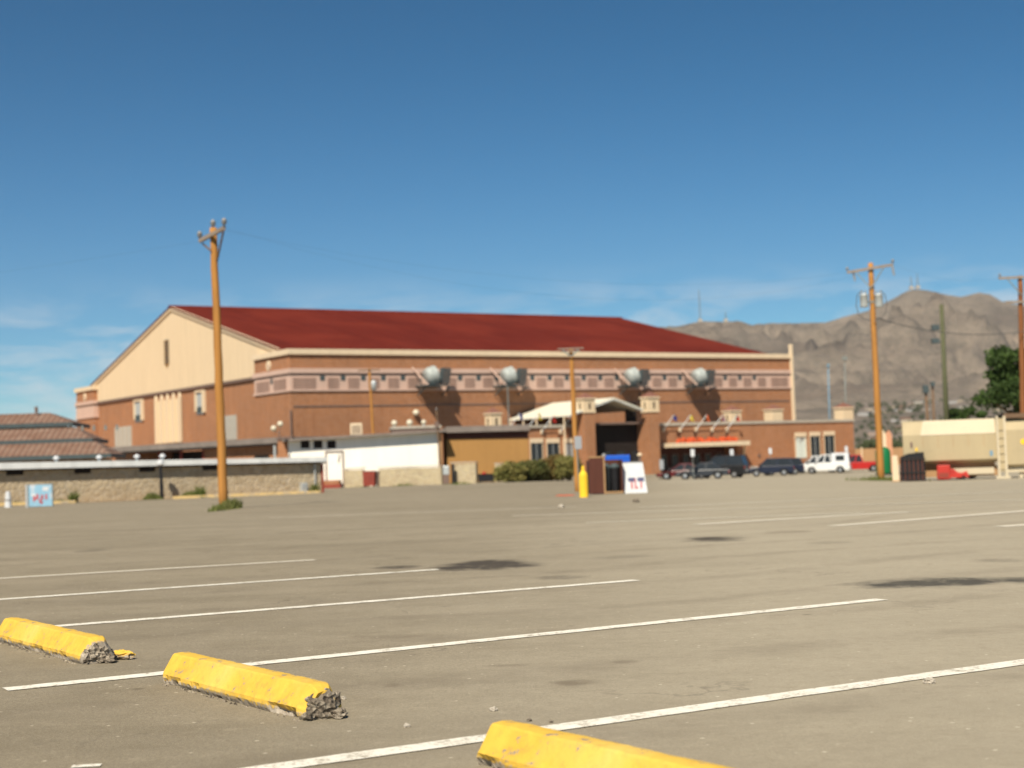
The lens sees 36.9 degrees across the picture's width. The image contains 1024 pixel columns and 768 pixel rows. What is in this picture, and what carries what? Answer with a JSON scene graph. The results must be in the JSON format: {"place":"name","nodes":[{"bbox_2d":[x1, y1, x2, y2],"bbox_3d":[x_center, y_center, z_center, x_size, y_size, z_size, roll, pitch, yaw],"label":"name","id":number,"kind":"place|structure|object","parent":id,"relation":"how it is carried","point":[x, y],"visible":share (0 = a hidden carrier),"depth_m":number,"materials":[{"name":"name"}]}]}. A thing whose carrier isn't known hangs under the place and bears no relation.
{"place":"outdoors","nodes":[
{"label":"outdoors","id":0,"kind":"place"},
{"bbox_2d":[220,498,242,507],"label":"grass","id":1,"kind":"structure","parent":0,"point":[233,501],"depth_m":51.79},
{"bbox_2d":[0,462,1023,767],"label":"parking lot","id":2,"kind":"structure","parent":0,"point":[804,620],"depth_m":10.53,"materials":[{"name":"asphalt"}]},
{"bbox_2d":[5,491,11,507],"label":"marker post","id":3,"kind":"object","parent":2,"relation":"on","point":[8,501],"visible":1,"depth_m":78.82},
{"bbox_2d":[0,500,75,505],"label":"kerb","id":4,"kind":"structure","parent":2,"relation":"on","point":[55,502],"depth_m":90.19,"materials":[{"name":"paint"}]},
{"bbox_2d":[25,483,53,507],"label":"picture sign","id":5,"kind":"object","parent":2,"relation":"on","point":[40,495],"visible":1,"depth_m":75.86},
{"bbox_2d":[0,617,116,664],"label":"wheel stop","id":6,"kind":"object","parent":2,"relation":"on","point":[73,645],"visible":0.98,"depth_m":9.37,"materials":[{"name":"yellow concrete"}]},
{"bbox_2d":[0,407,125,462],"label":"tiled pavilion","id":7,"kind":"structure","parent":2,"relation":"on","point":[42,437],"depth_m":131.61,"materials":[{"name":"tile"}]},
{"bbox_2d":[114,649,135,659],"bbox_3d":[-2.314,1.608,9.098,0.186,0.070,0.086,-3,-3,23],"label":"concrete chunk","id":8,"kind":"object","parent":2,"relation":"on","point":[123,654],"visible":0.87,"depth_m":9.07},
{"bbox_2d":[0,457,326,502],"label":"stone wall","id":9,"kind":"structure","parent":2,"relation":"on","point":[93,481],"depth_m":95.43,"materials":[{"name":"beige stone"}]},
{"bbox_2d":[197,218,227,503],"bbox_3d":[-9.966,-0.508,52.358,0.535,10.320,1.983,0,-4,-39],"label":"utility pole","id":10,"kind":"object","parent":2,"relation":"on","point":[220,423],"visible":0.98,"depth_m":52.41,"materials":[{"name":"brown wood"}]},
{"bbox_2d":[111,436,329,460],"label":"brick outbuilding","id":11,"kind":"structure","parent":2,"relation":"on","point":[250,448],"depth_m":174.50,"materials":[{"name":"red paint"}]},
{"bbox_2d":[208,502,240,511],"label":"grass","id":12,"kind":"structure","parent":2,"relation":"on","point":[221,507],"depth_m":49.25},
{"bbox_2d":[172,491,319,498],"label":"kerb","id":13,"kind":"structure","parent":2,"relation":"on","point":[248,494],"depth_m":97.03,"materials":[{"name":"paint"}]},
{"bbox_2d":[163,652,346,720],"bbox_3d":[-1.273,1.442,7.352,0.248,0.174,1.732,0,-3,-34],"label":"wheel stop","id":14,"kind":"object","parent":2,"relation":"on","point":[300,697],"visible":1,"depth_m":7.13,"materials":[{"name":"yellow concrete"}]},
{"bbox_2d":[273,436,293,457],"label":"brick stack","id":15,"kind":"object","parent":2,"relation":"on","point":[282,449],"visible":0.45,"depth_m":152.79,"materials":[{"name":"brick"}]},
{"bbox_2d":[271,421,282,441],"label":"twin flood lamp","id":16,"kind":"object","parent":15,"relation":"on","point":[279,424],"visible":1,"depth_m":148.86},
{"bbox_2d":[324,480,341,487],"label":"brick steps","id":17,"kind":"structure","parent":2,"relation":"on","point":[332,483],"depth_m":148.94,"materials":[{"name":"brick"}]},
{"bbox_2d":[343,467,364,486],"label":"stone wall","id":18,"kind":"structure","parent":2,"relation":"on","point":[352,478],"depth_m":150.51,"materials":[{"name":"stone"}]},
{"bbox_2d":[281,429,446,486],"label":"white building","id":19,"kind":"structure","parent":2,"relation":"on","point":[371,452],"depth_m":151.62,"materials":[{"name":"paint"}]},
{"bbox_2d":[327,440,335,448],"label":"window","id":20,"kind":"structure","parent":19,"relation":"in","point":[330,444],"depth_m":151.30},
{"bbox_2d":[325,451,343,486],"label":"door","id":21,"kind":"structure","parent":19,"relation":"in","point":[334,464],"depth_m":151.22,"materials":[{"name":"white paint"}]},
{"bbox_2d":[350,423,362,434],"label":"air conditioner","id":22,"kind":"object","parent":19,"relation":"on","point":[355,428],"visible":0.93,"depth_m":154.14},
{"bbox_2d":[389,425,440,432],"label":"roof platform","id":23,"kind":"structure","parent":19,"relation":"on","point":[409,428],"depth_m":153.18,"materials":[{"name":"concrete"}]},
{"bbox_2d":[362,471,375,486],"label":"skip bin","id":24,"kind":"object","parent":2,"relation":"on","point":[369,478],"visible":0.97,"depth_m":145.75,"materials":[{"name":"metal"}]},
{"bbox_2d":[358,369,379,433],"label":"utility pole","id":25,"kind":"object","parent":2,"relation":"on","point":[372,384],"visible":0.64,"depth_m":157.37,"materials":[{"name":"brown wood"}]},
{"bbox_2d":[378,465,443,485],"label":"stone wall","id":26,"kind":"structure","parent":2,"relation":"on","point":[412,476],"depth_m":148.18,"materials":[{"name":"stone"}]},
{"bbox_2d":[434,408,440,466],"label":"utility pole","id":27,"kind":"object","parent":2,"relation":"on","point":[436,423],"visible":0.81,"depth_m":148.82,"materials":[{"name":"brown wood"}]},
{"bbox_2d":[443,464,454,483],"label":"utility box","id":28,"kind":"object","parent":2,"relation":"on","point":[446,472],"visible":0.94,"depth_m":145.76,"materials":[{"name":"metal"}]},
{"bbox_2d":[450,462,477,483],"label":"stone wall","id":29,"kind":"structure","parent":2,"relation":"on","point":[467,473],"depth_m":146.16,"materials":[{"name":"stone"}]},
{"bbox_2d":[442,425,529,482],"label":"tan building","id":30,"kind":"structure","parent":2,"relation":"on","point":[486,448],"depth_m":153.96,"materials":[{"name":"paint"}]},
{"bbox_2d":[477,472,494,482],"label":"cart","id":31,"kind":"object","parent":2,"relation":"on","point":[483,477],"visible":0.92,"depth_m":145.74,"materials":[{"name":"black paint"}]},
{"bbox_2d":[492,461,528,482],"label":"bush","id":32,"kind":"object","parent":2,"relation":"on","point":[508,471],"visible":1,"depth_m":141.90,"materials":[{"name":"green plant"}]},
{"bbox_2d":[518,459,550,481],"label":"bush","id":33,"kind":"object","parent":2,"relation":"on","point":[536,469],"visible":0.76,"depth_m":142.59,"materials":[{"name":"green plant"}]},
{"bbox_2d":[525,424,577,460],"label":"side annex","id":34,"kind":"object","parent":2,"relation":"on","point":[548,441],"visible":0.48,"depth_m":186.22,"materials":[{"name":"brick"}]},
{"bbox_2d":[483,407,502,425],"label":"roof cupola","id":35,"kind":"object","parent":34,"relation":"on","point":[492,416],"visible":0.76,"depth_m":184.27,"materials":[{"name":"beige paint"}]},
{"bbox_2d":[530,438,543,460],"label":"window","id":36,"kind":"structure","parent":34,"relation":"in","point":[536,444],"depth_m":185.15,"materials":[{"name":"grey glass"}]},
{"bbox_2d":[546,438,559,457],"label":"window","id":37,"kind":"structure","parent":34,"relation":"in","point":[552,444],"depth_m":186.46,"materials":[{"name":"grey glass"}]},
{"bbox_2d":[563,438,573,456],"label":"window","id":38,"kind":"structure","parent":34,"relation":"in","point":[569,441],"depth_m":187.74,"materials":[{"name":"glass"}]},
{"bbox_2d":[535,453,570,480],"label":"bush","id":39,"kind":"object","parent":2,"relation":"on","point":[550,461],"visible":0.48,"depth_m":143.78,"materials":[{"name":"green plant"}]},
{"bbox_2d":[553,455,584,480],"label":"bush","id":40,"kind":"object","parent":2,"relation":"on","point":[564,467],"visible":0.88,"depth_m":142.01,"materials":[{"name":"green plant"}]},
{"bbox_2d":[558,347,583,491],"bbox_3d":[2.590,1.708,64.838,1.100,6.467,0.404,-2,-3,0],"label":"utility pole","id":41,"kind":"object","parent":2,"relation":"on","point":[573,401],"visible":0.87,"depth_m":64.87,"materials":[{"name":"brown wood"}]},
{"bbox_2d":[574,436,581,485],"bbox_3d":[2.576,3.168,59.210,0.280,2.300,0.060,-2,-3,0],"label":"sign post","id":42,"kind":"object","parent":2,"relation":"on","point":[577,442],"visible":0.93,"depth_m":59.22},
{"bbox_2d":[579,466,587,496],"bbox_3d":[2.346,3.227,50.428,0.295,1.082,0.295,-2,-3,0],"label":"bollard","id":43,"kind":"object","parent":2,"relation":"on","point":[583,483],"visible":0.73,"depth_m":50.31,"materials":[{"name":"yellow paint"}]},
{"bbox_2d":[509,392,660,473],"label":"entrance","id":44,"kind":"object","parent":2,"relation":"on","point":[631,436],"depth_m":191.87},
{"bbox_2d":[632,451,638,461],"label":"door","id":45,"kind":"structure","parent":44,"relation":"in","point":[634,453],"depth_m":193.28,"materials":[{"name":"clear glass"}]},
{"bbox_2d":[477,720,730,767],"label":"wheel stop","id":46,"kind":"object","parent":2,"relation":"on","point":[509,744],"visible":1,"depth_m":5.21,"materials":[{"name":"yellow concrete"}]},
{"bbox_2d":[586,456,623,493],"bbox_3d":[3.361,3.308,55.822,1.243,1.366,1.010,-2,-3,-3],"label":"refuse booth","id":47,"kind":"object","parent":2,"relation":"on","point":[595,468],"visible":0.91,"depth_m":55.32,"materials":[{"name":"wood"}]},
{"bbox_2d":[605,463,610,491],"bbox_3d":[3.424,3.424,55.824,0.380,1.070,0.380,-2,-3,-3],"label":"bin","id":48,"kind":"object","parent":47,"relation":"in","point":[608,477],"visible":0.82,"depth_m":55.67,"materials":[{"name":"black"}]},
{"bbox_2d":[610,463,619,490],"bbox_3d":[3.741,3.413,55.841,0.380,1.070,0.380,-2,-3,-3],"label":"bin","id":49,"kind":"object","parent":47,"relation":"in","point":[614,468],"visible":0.98,"depth_m":55.70,"materials":[{"name":"black paint"}]},
{"bbox_2d":[605,455,629,461],"bbox_3d":[4.050,3.404,58.243,1.000,1.416,0.800,-2,-3,0],"label":"blue tub","id":50,"kind":"object","parent":2,"relation":"on","point":[624,458],"visible":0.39,"depth_m":57.87,"materials":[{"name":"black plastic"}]},
{"bbox_2d":[623,461,647,492],"bbox_3d":[4.442,3.398,55.938,0.879,1.134,0.620,-2,-3,-2],"label":"sandwich board","id":51,"kind":"object","parent":2,"relation":"on","point":[634,480],"visible":0.97,"depth_m":55.76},
{"bbox_2d":[656,463,699,479],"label":"parked car","id":52,"kind":"object","parent":2,"relation":"on","point":[671,472],"visible":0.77,"depth_m":135.08,"materials":[{"name":"red paint"}]},
{"bbox_2d":[674,462,729,479],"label":"parked car","id":53,"kind":"object","parent":2,"relation":"on","point":[709,469],"visible":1,"depth_m":131.92,"materials":[{"name":"grey paint"}]},
{"bbox_2d":[699,455,749,478],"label":"parked suv","id":54,"kind":"object","parent":2,"relation":"on","point":[737,466],"visible":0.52,"depth_m":138.53,"materials":[{"name":"black paint"}]},
{"bbox_2d":[750,458,794,476],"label":"parked suv","id":55,"kind":"object","parent":2,"relation":"on","point":[783,466],"visible":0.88,"depth_m":145.88,"materials":[{"name":"blue paint"}]},
{"bbox_2d":[759,458,804,475],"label":"parked suv","id":56,"kind":"object","parent":2,"relation":"on","point":[798,464],"visible":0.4,"depth_m":152.01,"materials":[{"name":"blue paint"}]},
{"bbox_2d":[799,456,835,472],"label":"parked pickup","id":57,"kind":"object","parent":2,"relation":"on","point":[811,459],"visible":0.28,"depth_m":158.98,"materials":[{"name":"white paint"}]},
{"bbox_2d":[804,453,851,473],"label":"parked pickup","id":58,"kind":"object","parent":2,"relation":"on","point":[840,462],"visible":0.98,"depth_m":152.80,"materials":[{"name":"white paint"}]},
{"bbox_2d":[836,455,875,471],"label":"parked pickup","id":59,"kind":"object","parent":2,"relation":"on","point":[857,462],"visible":0.35,"depth_m":154.80,"materials":[{"name":"red paint"}]},
{"bbox_2d":[846,259,894,477],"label":"utility pole","id":60,"kind":"object","parent":2,"relation":"on","point":[876,300],"visible":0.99,"depth_m":77.25,"materials":[{"name":"brown wood"}]},
{"bbox_2d":[225,230,840,284],"bbox_3d":[3.393,-5.049,65.345,37.133,1.508,0.004,1,-4,-43],"label":"power line","id":61,"kind":"object","parent":60,"relation":"attached to","point":[512,276],"visible":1,"depth_m":62.38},
{"bbox_2d":[877,318,1023,334],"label":"power line","id":62,"kind":"object","parent":60,"relation":"attached to","point":[949,333],"visible":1,"depth_m":80.53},
{"bbox_2d":[845,475,930,480],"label":"grass","id":63,"kind":"structure","parent":2,"relation":"on","point":[874,478],"depth_m":74.54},
{"bbox_2d":[886,430,892,472],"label":"stall panel","id":64,"kind":"object","parent":2,"relation":"on","point":[889,439],"visible":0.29,"depth_m":129.86,"materials":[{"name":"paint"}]},
{"bbox_2d":[892,456,900,481],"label":"upright board","id":65,"kind":"object","parent":2,"relation":"on","point":[895,470],"visible":0.98,"depth_m":67.55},
{"bbox_2d":[899,452,925,480],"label":"slatted crate","id":66,"kind":"object","parent":2,"relation":"on","point":[912,466],"visible":1,"depth_m":66.78,"materials":[{"name":"black paint"}]},
{"bbox_2d":[922,385,928,420],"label":"light pole","id":67,"kind":"object","parent":2,"relation":"on","point":[925,389],"visible":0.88,"depth_m":169.85,"materials":[{"name":"brown metal"}]},
{"bbox_2d":[922,677,935,683],"bbox_3d":[1.928,1.373,7.093,0.053,0.042,0.046,-1,-3,-21],"label":"pebble","id":68,"kind":"object","parent":2,"relation":"on","point":[929,680],"visible":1,"depth_m":7.08,"materials":[{"name":"stone"}]},
{"bbox_2d":[930,382,934,420],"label":"light pole","id":69,"kind":"object","parent":2,"relation":"on","point":[932,384],"visible":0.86,"depth_m":169.91,"materials":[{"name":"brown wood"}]},
{"bbox_2d":[931,304,948,419],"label":"utility pole","id":70,"kind":"object","parent":2,"relation":"on","point":[944,369],"visible":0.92,"depth_m":114.99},
{"bbox_2d":[902,418,997,478],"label":"tank trailer","id":71,"kind":"object","parent":2,"relation":"on","point":[969,446],"visible":0.81,"depth_m":67.45,"materials":[{"name":"beige metal"}]},
{"bbox_2d":[937,465,968,479],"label":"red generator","id":72,"kind":"object","parent":2,"relation":"on","point":[944,472],"visible":0.98,"depth_m":66.93,"materials":[{"name":"paint"}]},
{"bbox_2d":[949,404,987,419],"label":"tree","id":73,"kind":"object","parent":2,"relation":"on","point":[956,414],"visible":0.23,"depth_m":125.18,"materials":[{"name":"green plant"}]},
{"bbox_2d":[969,344,1019,422],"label":"tree","id":74,"kind":"object","parent":2,"relation":"on","point":[1003,376],"visible":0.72,"depth_m":110.98,"materials":[{"name":"green plant"}]},
{"bbox_2d":[995,416,1010,478],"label":"ladder frame","id":75,"kind":"object","parent":2,"relation":"on","point":[1001,444],"visible":0.98,"depth_m":66.75,"materials":[{"name":"beige metal"}]},
{"bbox_2d":[998,274,1023,473],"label":"utility pole","id":76,"kind":"object","parent":2,"relation":"on","point":[1020,301],"visible":0.87,"depth_m":84.09,"materials":[{"name":"red wood"}]},
{"bbox_2d":[1001,413,1023,477],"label":"tank trailer","id":77,"kind":"object","parent":2,"relation":"on","point":[1015,438],"visible":0.7,"depth_m":66.80,"materials":[{"name":"beige metal"}]},
{"bbox_2d":[0,0,1023,427],"label":"sky","id":78,"kind":"structure","parent":0,"point":[673,146],"materials":[{"name":"blue"}]},
{"bbox_2d":[660,289,1023,448],"bbox_3d":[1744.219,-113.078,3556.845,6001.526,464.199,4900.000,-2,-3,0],"label":"mountain","id":79,"kind":"structure","parent":0,"point":[910,361],"depth_m":3431.81,"materials":[{"name":"stone"}]},
{"bbox_2d":[875,447,891,474],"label":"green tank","id":80,"kind":"object","parent":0,"point":[887,459],"visible":0.56,"depth_m":109.34,"materials":[{"name":"paint"}]},
{"bbox_3d":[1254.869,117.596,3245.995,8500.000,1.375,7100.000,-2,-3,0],"label":"ground","id":81,"kind":"structure","parent":0,"visible":0},
{"bbox_2d":[74,305,795,466],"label":"arena","id":82,"kind":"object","parent":81,"relation":"on","point":[296,372],"visible":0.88,"depth_m":207.61,"materials":[{"name":"brick"}]},
{"bbox_2d":[133,399,143,421],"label":"window","id":83,"kind":"structure","parent":82,"relation":"in","point":[138,407],"depth_m":226.90,"materials":[{"name":"glass"}]},
{"bbox_2d":[194,390,205,414],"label":"window","id":84,"kind":"structure","parent":82,"relation":"in","point":[199,398],"depth_m":206.65,"materials":[{"name":"metal"}]},
{"bbox_2d":[412,365,450,395],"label":"wall ventilator","id":85,"kind":"object","parent":82,"relation":"attached to","point":[431,375],"depth_m":189.55,"materials":[{"name":"metal"}]},
{"bbox_2d":[489,366,527,395],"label":"wall ventilator","id":86,"kind":"object","parent":82,"relation":"attached to","point":[509,375],"depth_m":195.74,"materials":[{"name":"metal"}]},
{"bbox_2d":[614,367,649,394],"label":"wall ventilator","id":87,"kind":"object","parent":82,"relation":"attached to","point":[633,376],"depth_m":206.49,"materials":[{"name":"metal"}]},
{"bbox_2d":[681,368,715,394],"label":"wall ventilator","id":88,"kind":"object","parent":82,"relation":"attached to","point":[698,377],"depth_m":212.82,"materials":[{"name":"metal"}]},
{"bbox_2d":[659,419,854,472],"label":"ticket annex","id":89,"kind":"object","parent":81,"relation":"on","point":[753,442],"visible":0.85,"depth_m":204.41,"materials":[{"name":"brick"}]},
{"bbox_2d":[660,454,667,469],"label":"window","id":90,"kind":"structure","parent":89,"relation":"in","point":[663,457],"depth_m":198.97,"materials":[{"name":"black glass"}]},
{"bbox_2d":[671,454,678,467],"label":"window","id":91,"kind":"structure","parent":89,"relation":"in","point":[674,457],"depth_m":199.85,"materials":[{"name":"black glass"}]},
{"bbox_2d":[682,454,689,462],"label":"window","id":92,"kind":"structure","parent":89,"relation":"in","point":[685,457],"depth_m":200.93,"materials":[{"name":"black glass"}]},
{"bbox_2d":[693,453,700,465],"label":"window","id":93,"kind":"structure","parent":89,"relation":"in","point":[697,459],"depth_m":201.96,"materials":[{"name":"black glass"}]},
{"bbox_2d":[721,405,742,421],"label":"roof cupola","id":94,"kind":"object","parent":89,"relation":"on","point":[730,413],"visible":0.72,"depth_m":204.85,"materials":[{"name":"beige paint"}]},
{"bbox_2d":[762,404,783,420],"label":"roof cupola","id":95,"kind":"object","parent":89,"relation":"on","point":[772,412],"visible":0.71,"depth_m":208.94,"materials":[{"name":"beige paint"}]},
{"bbox_2d":[794,432,806,457],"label":"window","id":96,"kind":"structure","parent":89,"relation":"in","point":[800,438],"depth_m":208.68,"materials":[{"name":"metal"}]},
{"bbox_2d":[809,432,820,456],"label":"window","id":97,"kind":"structure","parent":89,"relation":"in","point":[814,437],"depth_m":210.08,"materials":[{"name":"beige glass"}]},
{"bbox_2d":[823,431,834,454],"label":"window","id":98,"kind":"structure","parent":89,"relation":"in","point":[828,436],"depth_m":211.55,"materials":[{"name":"beige glass"}]},
{"bbox_2d":[833,403,853,418],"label":"roof cupola","id":99,"kind":"object","parent":89,"relation":"on","point":[843,410],"visible":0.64,"depth_m":216.23,"materials":[{"name":"beige paint"}]},
{"bbox_2d":[827,364,829,419],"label":"light pole","id":100,"kind":"object","parent":81,"relation":"on","point":[828,365],"visible":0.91,"depth_m":330.07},
{"bbox_2d":[842,356,847,402],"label":"light pole","id":101,"kind":"object","parent":81,"relation":"on","point":[844,358],"visible":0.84,"depth_m":330.12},
{"bbox_2d":[854,447,902,463],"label":"pale fence","id":102,"kind":"object","parent":81,"relation":"on","point":[867,454],"visible":0.08,"depth_m":214.70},
{"bbox_2d":[853,397,1013,448],"bbox_3d":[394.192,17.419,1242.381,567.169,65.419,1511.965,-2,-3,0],"label":"distant trees","id":103,"kind":"object","parent":81,"relation":"on","point":[867,444],"visible":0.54,"depth_m":1529.44,"materials":[{"name":"green plant"}]},
{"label":"verge","id":104,"kind":"structure","parent":0,"visible":0},
{"bbox_2d":[66,489,79,502],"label":"weeds","id":105,"kind":"object","parent":104,"relation":"on","point":[72,496],"visible":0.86,"depth_m":91.33,"materials":[{"name":"green plant"}]},
{"bbox_2d":[142,491,162,499],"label":"weeds","id":106,"kind":"object","parent":104,"relation":"on","point":[152,496],"visible":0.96,"depth_m":93.93,"materials":[{"name":"green plant"}]},
{"bbox_2d":[157,459,163,498],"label":"lamp post","id":107,"kind":"object","parent":104,"relation":"on","point":[160,463],"visible":0.92,"depth_m":94.68,"materials":[{"name":"metal"}]},
{"bbox_2d":[180,490,209,497],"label":"weeds","id":108,"kind":"object","parent":104,"relation":"on","point":[191,493],"visible":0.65,"depth_m":95.26,"materials":[{"name":"green plant"}]},
{"bbox_2d":[193,484,208,494],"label":"weeds","id":109,"kind":"object","parent":104,"relation":"on","point":[203,491],"visible":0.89,"depth_m":95.68,"materials":[{"name":"green plant"}]},
{"bbox_2d":[307,483,320,490],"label":"weeds","id":110,"kind":"object","parent":104,"relation":"on","point":[315,487],"visible":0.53,"depth_m":99.96,"materials":[{"name":"green plant"}]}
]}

